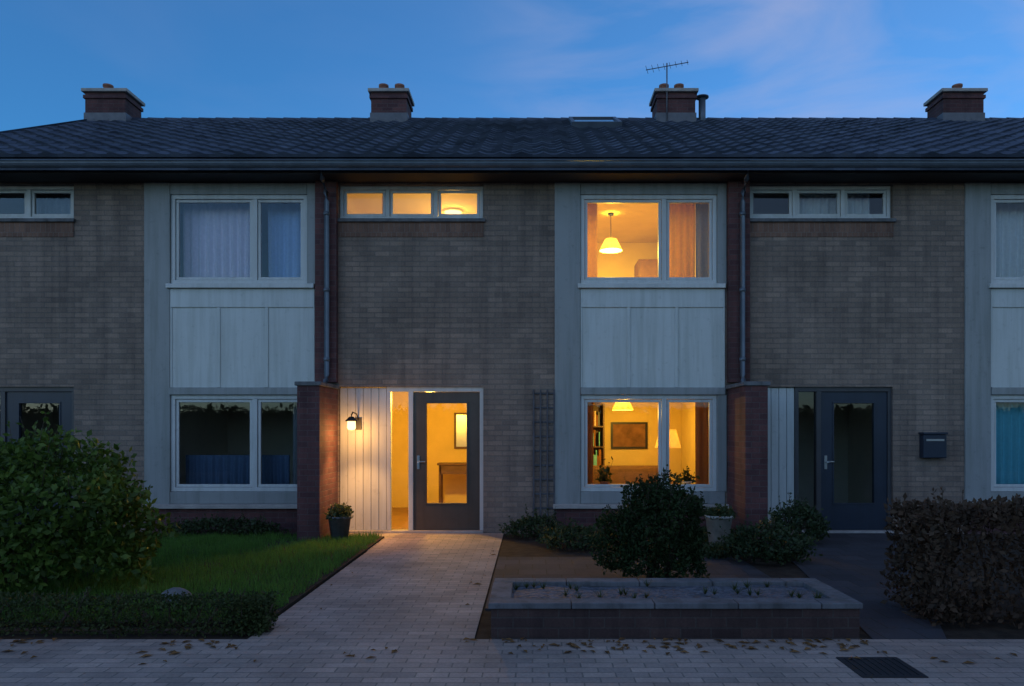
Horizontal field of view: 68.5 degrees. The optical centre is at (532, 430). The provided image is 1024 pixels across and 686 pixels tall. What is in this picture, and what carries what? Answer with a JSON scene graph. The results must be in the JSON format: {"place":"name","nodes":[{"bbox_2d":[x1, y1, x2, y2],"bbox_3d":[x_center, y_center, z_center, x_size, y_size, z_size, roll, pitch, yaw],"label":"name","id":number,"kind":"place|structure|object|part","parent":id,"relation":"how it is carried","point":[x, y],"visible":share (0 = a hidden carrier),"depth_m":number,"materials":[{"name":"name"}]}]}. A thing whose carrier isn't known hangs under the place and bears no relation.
{"place":"outdoors","nodes":[
{"label":"outdoors","id":0,"kind":"place"},
{"bbox_2d":[0,530,383,626],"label":"lawn","id":1,"kind":"structure","parent":0,"point":[294,599],"depth_m":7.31,"materials":[{"name":"plant"}]},
{"bbox_2d":[0,411,181,599],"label":"laurel bush","id":2,"kind":"object","parent":1,"relation":"on","point":[102,491],"visible":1,"depth_m":6.70,"materials":[{"name":"green plant"}]},
{"bbox_2d":[161,587,191,603],"bbox_3d":[-3.057,1.440,6.456,0.263,0.193,0.212,0,0,0],"label":"boulder","id":3,"kind":"object","parent":1,"relation":"on","point":[178,590],"visible":0.32,"depth_m":6.40,"materials":[{"name":"stone"}]},
{"bbox_2d":[324,502,353,539],"bbox_3d":[-2.627,1.227,10.213,0.408,0.539,0.416,0,0,0],"label":"planter","id":4,"kind":"object","parent":1,"relation":"on","point":[339,517],"visible":0.97,"depth_m":10.10,"materials":[{"name":"ceramic"}]},
{"bbox_2d":[0,83,402,533],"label":"terraced house","id":5,"kind":"structure","parent":0,"point":[116,327],"depth_m":11.00,"materials":[{"name":"beige brick"}]},
{"bbox_2d":[0,186,73,217],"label":"strip window","id":6,"kind":"structure","parent":5,"relation":"in","point":[30,192],"depth_m":11.08,"materials":[{"name":"white paint"}]},
{"bbox_2d":[6,392,71,523],"bbox_3d":[-7.265,0.450,11.087,0.974,2.031,0.067,0,0,0],"label":"door","id":7,"kind":"structure","parent":5,"relation":"in","point":[14,400],"depth_m":11.06,"materials":[{"name":"paint"}]},
{"bbox_2d":[36,194,70,213],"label":"curtain","id":8,"kind":"object","parent":5,"relation":"hanging from","point":[53,203],"visible":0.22,"depth_m":11.36,"materials":[{"name":"grey fabric"}]},
{"bbox_2d":[182,203,249,276],"bbox_3d":[-4.709,-2.765,11.361,1.181,1.430,0.065,0,0,0],"label":"curtain","id":9,"kind":"object","parent":5,"relation":"hanging from","point":[216,239],"visible":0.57,"depth_m":11.36,"materials":[{"name":"white fabric"}]},
{"bbox_2d":[171,395,296,491],"bbox_3d":[-4.298,0.188,11.045,1.997,1.414,0.090,0,0,0],"label":"bay window","id":10,"kind":"structure","parent":5,"relation":"in","point":[255,485],"depth_m":11.01,"materials":[{"name":"white paint"}]},
{"bbox_2d":[185,455,289,483],"bbox_3d":[-4.451,0.625,11.332,1.581,0.510,0.065,0,0,0],"label":"curtain","id":11,"kind":"object","parent":5,"relation":"hanging from","point":[217,469],"visible":0.68,"depth_m":11.33,"materials":[{"name":"blue fabric"}]},
{"bbox_2d":[171,195,306,282],"bbox_3d":[-4.298,-2.797,11.045,1.997,1.305,0.090,0,0,0],"label":"bay window","id":12,"kind":"structure","parent":5,"relation":"in","point":[255,201],"depth_m":11.01,"materials":[{"name":"white paint"}]},
{"bbox_2d":[268,203,300,276],"bbox_3d":[-3.650,-2.765,11.392,0.740,1.430,0.065,0,0,0],"label":"curtain","id":13,"kind":"object","parent":5,"relation":"hanging from","point":[284,239],"visible":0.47,"depth_m":11.39,"materials":[{"name":"blue fabric"}]},
{"bbox_2d":[293,402,296,483],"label":"curtain","id":14,"kind":"object","parent":5,"relation":"hanging from","point":[294,442],"visible":0.15,"depth_m":11.34,"materials":[{"name":"fabric"}]},
{"bbox_2d":[248,533,503,638],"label":"path","id":15,"kind":"structure","parent":0,"point":[406,586],"depth_m":6.87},
{"bbox_2d":[0,639,1023,685],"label":"pavement","id":16,"kind":"structure","parent":0,"point":[290,662],"depth_m":4.85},
{"bbox_2d":[0,550,1016,664],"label":"fallen leaves","id":17,"kind":"object","parent":16,"relation":"on","point":[841,645],"visible":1,"depth_m":5.21,"materials":[{"name":"brown plant"}]},
{"bbox_2d":[836,657,928,677],"bbox_3d":[2.200,1.498,4.750,0.400,0.010,0.400,0,0,0],"label":"drain cover","id":18,"kind":"object","parent":16,"relation":"on","point":[879,667],"visible":1,"depth_m":4.73,"materials":[{"name":"black metal"}]},
{"bbox_2d":[0,534,1023,638],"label":"garden ground","id":19,"kind":"structure","parent":0,"point":[515,546],"depth_m":6.92,"materials":[{"name":"soil"}]},
{"bbox_2d":[0,586,280,638],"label":"box hedge","id":20,"kind":"object","parent":19,"relation":"on","point":[262,604],"visible":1,"depth_m":5.50,"materials":[{"name":"green plant"}]},
{"bbox_2d":[154,510,290,536],"bbox_3d":[-4.371,1.318,10.607,1.923,0.424,0.586,0,0,0],"label":"garden shrub","id":21,"kind":"object","parent":19,"relation":"on","point":[256,526],"visible":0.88,"depth_m":10.52,"materials":[{"name":"green plant"}]},
{"bbox_2d":[294,381,339,540],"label":"screen wall","id":22,"kind":"structure","parent":19,"relation":"on","point":[317,448],"depth_m":10.05,"materials":[{"name":"red brick"}]},
{"bbox_2d":[315,83,748,533],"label":"terraced house","id":23,"kind":"structure","parent":19,"relation":"on","point":[451,278],"depth_m":11.00,"materials":[{"name":"beige brick"}]},
{"bbox_2d":[345,412,361,429],"bbox_3d":[-2.560,-0.138,10.793,0.170,0.265,0.517,0,0,0],"label":"wall lantern","id":24,"kind":"object","parent":23,"relation":"attached to","point":[353,423],"depth_m":10.60,"materials":[{"name":"black metal"}]},
{"bbox_2d":[340,186,482,217],"bbox_3d":[-1.780,-3.350,11.105,2.110,0.496,0.090,0,0,0],"label":"strip window","id":25,"kind":"structure","parent":23,"relation":"in","point":[355,201],"depth_m":11.10,"materials":[{"name":"white paint"}]},
{"bbox_2d":[414,392,479,529],"bbox_3d":[-1.265,0.450,11.052,0.974,2.031,0.136,0,0,0],"label":"door","id":26,"kind":"structure","parent":23,"relation":"in","point":[427,516],"depth_m":11.06,"materials":[{"name":"grey paint"}]},
{"bbox_2d":[437,462,466,502],"bbox_3d":[-1.250,1.039,13.935,1.000,0.878,0.370,0,0,0],"label":"hall table","id":27,"kind":"object","parent":23,"relation":"on","point":[452,467],"visible":0.49,"depth_m":13.77,"materials":[{"name":"brown wood"}]},
{"bbox_2d":[454,413,466,448],"bbox_3d":[-1.225,0.005,14.380,0.550,0.690,0.030,0,0,0],"label":"mirror","id":28,"kind":"object","parent":23,"relation":"attached to","point":[460,430],"visible":0.41,"depth_m":14.38,"materials":[{"name":"mirror"}]},
{"bbox_2d":[532,389,554,518],"bbox_3d":[0.168,0.440,10.979,0.335,2.080,0.038,0,0,0],"label":"trellis","id":29,"kind":"object","parent":23,"relation":"attached to","point":[540,450],"visible":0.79,"depth_m":10.96,"materials":[{"name":"grey wood"}]},
{"bbox_2d":[587,402,592,483],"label":"curtain","id":30,"kind":"object","parent":23,"relation":"hanging from","point":[589,442],"visible":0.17,"depth_m":11.35,"materials":[{"name":"orange fabric"}]},
{"bbox_2d":[587,203,596,276],"bbox_3d":[0.820,-2.375,11.361,0.324,2.250,0.065,0,0,0],"label":"curtain","id":31,"kind":"object","parent":23,"relation":"hanging from","point":[591,239],"visible":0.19,"depth_m":11.37,"materials":[{"name":"fabric"}]},
{"bbox_2d":[593,404,604,464],"bbox_3d":[0.775,0.490,14.215,1.150,1.980,0.330,0,0,0],"label":"bookcase","id":32,"kind":"object","parent":23,"relation":"on","point":[598,433],"visible":0.1,"depth_m":14.11,"materials":[{"name":"brown wood"}]},
{"bbox_2d":[595,456,614,483],"bbox_3d":[1.078,0.629,11.203,0.295,0.514,0.224,0,0,36],"label":"potted plant","id":33,"kind":"object","parent":23,"relation":"on","point":[604,476],"visible":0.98,"depth_m":11.18,"materials":[{"name":"green plant"}]},
{"bbox_2d":[600,213,621,252],"bbox_3d":[1.300,-3.289,12.450,0.380,0.618,0.380,0,0,0],"label":"pendant lamp","id":34,"kind":"object","parent":23,"relation":"hanging from","point":[610,245],"visible":1,"depth_m":12.37,"materials":[{"name":"white metal"}]},
{"bbox_2d":[612,402,633,409],"bbox_3d":[1.550,-0.624,12.900,0.380,0.548,0.380,0,0,0],"label":"pendant lamp","id":35,"kind":"object","parent":23,"relation":"hanging from","point":[622,406],"visible":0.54,"depth_m":12.77,"materials":[{"name":"yellow fabric"}]},
{"bbox_2d":[611,422,647,448],"bbox_3d":[1.850,0.095,14.377,0.700,0.510,0.035,0,0,0],"label":"picture","id":36,"kind":"object","parent":23,"relation":"attached to","point":[629,435],"visible":1,"depth_m":14.38,"materials":[{"name":"brown paint"}]},
{"bbox_2d":[593,465,676,483],"bbox_3d":[1.605,1.060,13.375,1.850,0.840,0.850,0,0,0],"label":"sofa","id":37,"kind":"object","parent":23,"relation":"on","point":[630,473],"visible":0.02,"depth_m":13.55,"materials":[{"name":"fabric"}]},
{"bbox_2d":[634,259,657,276],"bbox_3d":[2.390,-2.170,14.072,0.880,1.960,0.637,0,0,0],"label":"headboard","id":38,"kind":"object","parent":23,"relation":"on","point":[645,267],"visible":0.14,"depth_m":13.78,"materials":[{"name":"brown wood"}]},
{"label":"door","id":39,"kind":"part","parent":38,"relation":"part of","materials":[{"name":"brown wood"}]},
{"bbox_2d":[580,195,716,282],"bbox_3d":[1.701,-2.797,11.045,1.997,1.305,0.090,0,0,0],"label":"bay window","id":40,"kind":"structure","parent":23,"relation":"in","point":[663,201],"depth_m":11.01,"materials":[{"name":"white paint"}]},
{"bbox_2d":[580,395,716,491],"bbox_3d":[1.701,0.188,11.045,1.997,1.414,0.090,0,0,0],"label":"bay window","id":41,"kind":"structure","parent":23,"relation":"in","point":[663,401],"depth_m":11.01,"materials":[{"name":"white paint"}]},
{"bbox_2d":[655,429,680,447],"bbox_3d":[2.200,0.730,12.200,0.420,1.500,0.417,0,0,0],"label":"floor lamp","id":42,"kind":"object","parent":23,"relation":"on","point":[674,442],"visible":0.3,"depth_m":12.06,"materials":[{"name":"beige fabric"}]},
{"bbox_2d":[669,203,694,276],"bbox_3d":[2.226,-2.375,11.361,0.472,2.250,0.065,0,0,0],"label":"curtain","id":43,"kind":"object","parent":23,"relation":"hanging from","point":[681,239],"visible":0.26,"depth_m":11.36,"materials":[{"name":"fabric"}]},
{"bbox_2d":[677,466,700,483],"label":"potted plant","id":44,"kind":"object","parent":23,"relation":"on","point":[688,480],"visible":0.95,"depth_m":11.19,"materials":[{"name":"green plant"}]},
{"bbox_2d":[695,402,708,483],"bbox_3d":[2.591,0.420,11.361,0.262,2.040,0.064,0,0,0],"label":"curtain","id":45,"kind":"object","parent":23,"relation":"hanging from","point":[702,440],"visible":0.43,"depth_m":11.36,"materials":[{"name":"orange fabric"}]},
{"bbox_2d":[696,203,708,276],"bbox_3d":[2.595,-2.375,11.361,0.251,2.250,0.065,0,0,0],"label":"curtain","id":46,"kind":"object","parent":23,"relation":"hanging from","point":[702,239],"visible":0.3,"depth_m":11.37,"materials":[{"name":"grey fabric"}]},
{"bbox_2d":[498,504,565,538],"bbox_3d":[0.035,1.280,10.481,1.008,0.501,0.636,0,0,13],"label":"garden shrub","id":47,"kind":"object","parent":19,"relation":"on","point":[529,523],"visible":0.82,"depth_m":10.40,"materials":[{"name":"green plant"}]},
{"bbox_2d":[535,516,609,550],"bbox_3d":[0.554,1.302,9.610,1.053,0.457,0.851,0,0,0],"label":"garden shrub","id":48,"kind":"object","parent":19,"relation":"on","point":[572,534],"visible":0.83,"depth_m":9.47,"materials":[{"name":"green plant"}]},
{"bbox_2d":[485,557,770,609],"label":"bare soil bed","id":49,"kind":"structure","parent":19,"relation":"on","point":[551,567],"depth_m":8.09,"materials":[{"name":"soil"}]},
{"bbox_2d":[586,464,711,577],"bbox_3d":[1.168,0.929,7.388,1.144,1.202,1.167,0,0,41],"label":"yew bush","id":50,"kind":"object","parent":49,"relation":"on","point":[653,502],"visible":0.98,"depth_m":7.12,"materials":[{"name":"green plant"}]},
{"bbox_2d":[488,578,862,638],"bbox_3d":[1.030,1.377,5.860,2.700,0.270,0.930,0,0,0],"label":"raised bed","id":51,"kind":"object","parent":19,"relation":"on","point":[681,608],"visible":0.94,"depth_m":5.42,"materials":[{"name":"concrete"}]},
{"bbox_2d":[512,578,822,597],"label":"weeds","id":52,"kind":"object","parent":51,"relation":"on","point":[747,585],"visible":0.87,"depth_m":5.80,"materials":[{"name":"green plant"}]},
{"bbox_2d":[701,503,736,544],"bbox_3d":[2.412,1.216,9.744,0.450,0.561,0.496,0,0,35],"label":"planter","id":53,"kind":"object","parent":19,"relation":"on","point":[717,517],"visible":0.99,"depth_m":9.63,"materials":[{"name":"concrete"}]},
{"bbox_2d":[646,526,797,560],"bbox_3d":[2.348,1.456,9.779,1.591,0.215,2.431,0,0,0],"label":"ground cover","id":54,"kind":"object","parent":19,"relation":"on","point":[713,553],"visible":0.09,"depth_m":8.93,"materials":[{"name":"green plant"}]},
{"bbox_2d":[725,381,770,538],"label":"screen wall","id":55,"kind":"structure","parent":19,"relation":"on","point":[747,447],"depth_m":10.05,"materials":[{"name":"red brick"}]},
{"bbox_2d":[711,510,822,565],"bbox_3d":[2.663,1.213,8.617,1.217,0.633,0.945,0,0,0],"label":"garden shrub","id":56,"kind":"object","parent":19,"relation":"on","point":[750,539],"visible":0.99,"depth_m":8.43,"materials":[{"name":"green plant"}]},
{"bbox_2d":[763,492,831,544],"bbox_3d":[3.484,1.166,9.932,0.920,0.728,0.851,0,0,0],"label":"garden shrub","id":57,"kind":"object","parent":19,"relation":"on","point":[804,518],"visible":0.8,"depth_m":9.79,"materials":[{"name":"green plant"}]},
{"bbox_2d":[646,61,1023,533],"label":"terraced house","id":58,"kind":"structure","parent":19,"relation":"on","point":[880,337],"depth_m":11.00,"materials":[{"name":"beige brick"}]},
{"bbox_2d":[750,186,889,217],"bbox_3d":[4.220,-3.350,11.105,2.110,0.496,0.090,0,0,0],"label":"strip window","id":59,"kind":"structure","parent":58,"relation":"in","point":[793,192],"depth_m":11.08,"materials":[{"name":"white paint"}]},
{"bbox_2d":[799,194,869,213],"bbox_3d":[4.500,-3.320,11.361,1.202,0.540,0.064,0,0,0],"label":"curtain","id":60,"kind":"object","parent":58,"relation":"hanging from","point":[826,203],"visible":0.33,"depth_m":11.36,"materials":[{"name":"fabric"}]},
{"bbox_2d":[821,392,886,529],"bbox_3d":[4.735,0.450,11.052,0.974,2.031,0.136,0,0,0],"label":"door","id":61,"kind":"structure","parent":58,"relation":"in","point":[842,516],"depth_m":11.06,"materials":[{"name":"paint"}]},
{"bbox_2d":[918,432,947,457],"bbox_3d":[5.830,0.212,10.925,0.360,0.375,0.149,0,0,0],"label":"mailbox","id":62,"kind":"object","parent":58,"relation":"attached to","point":[932,446],"visible":1,"depth_m":10.87,"materials":[{"name":"paint"}]},
{"bbox_2d":[991,195,1023,282],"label":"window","id":63,"kind":"structure","parent":58,"relation":"in","point":[995,199],"depth_m":11.00,"materials":[{"name":"white paint"}]},
{"bbox_2d":[991,395,1023,491],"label":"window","id":64,"kind":"structure","parent":58,"relation":"in","point":[995,487],"depth_m":11.00,"materials":[{"name":"white paint"}]},
{"bbox_2d":[996,402,1023,483],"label":"curtain","id":65,"kind":"object","parent":58,"relation":"hanging from","point":[1009,442],"visible":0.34,"depth_m":11.36,"materials":[{"name":"teal fabric"}]},
{"bbox_2d":[996,203,1023,276],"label":"curtain","id":66,"kind":"object","parent":58,"relation":"hanging from","point":[1009,239],"visible":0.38,"depth_m":11.36,"materials":[{"name":"fabric"}]},
{"bbox_2d":[879,487,1023,628],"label":"beech hedge","id":67,"kind":"object","parent":19,"relation":"on","point":[940,518],"visible":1,"depth_m":5.77,"materials":[{"name":"brown plant"}]},
{"bbox_2d":[922,83,1023,182],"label":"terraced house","id":68,"kind":"structure","parent":19,"relation":"on","point":[957,102],"depth_m":15.68,"materials":[{"name":"beige brick"}]},
{"bbox_2d":[0,0,1023,130],"label":"sky","id":69,"kind":"structure","parent":0,"point":[181,58],"materials":[{"name":"blue"}]},
{"bbox_2d":[767,533,946,638],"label":"side path","id":70,"kind":"structure","parent":0,"point":[852,565],"depth_m":7.61,"materials":[{"name":"grey concrete"}]}
]}

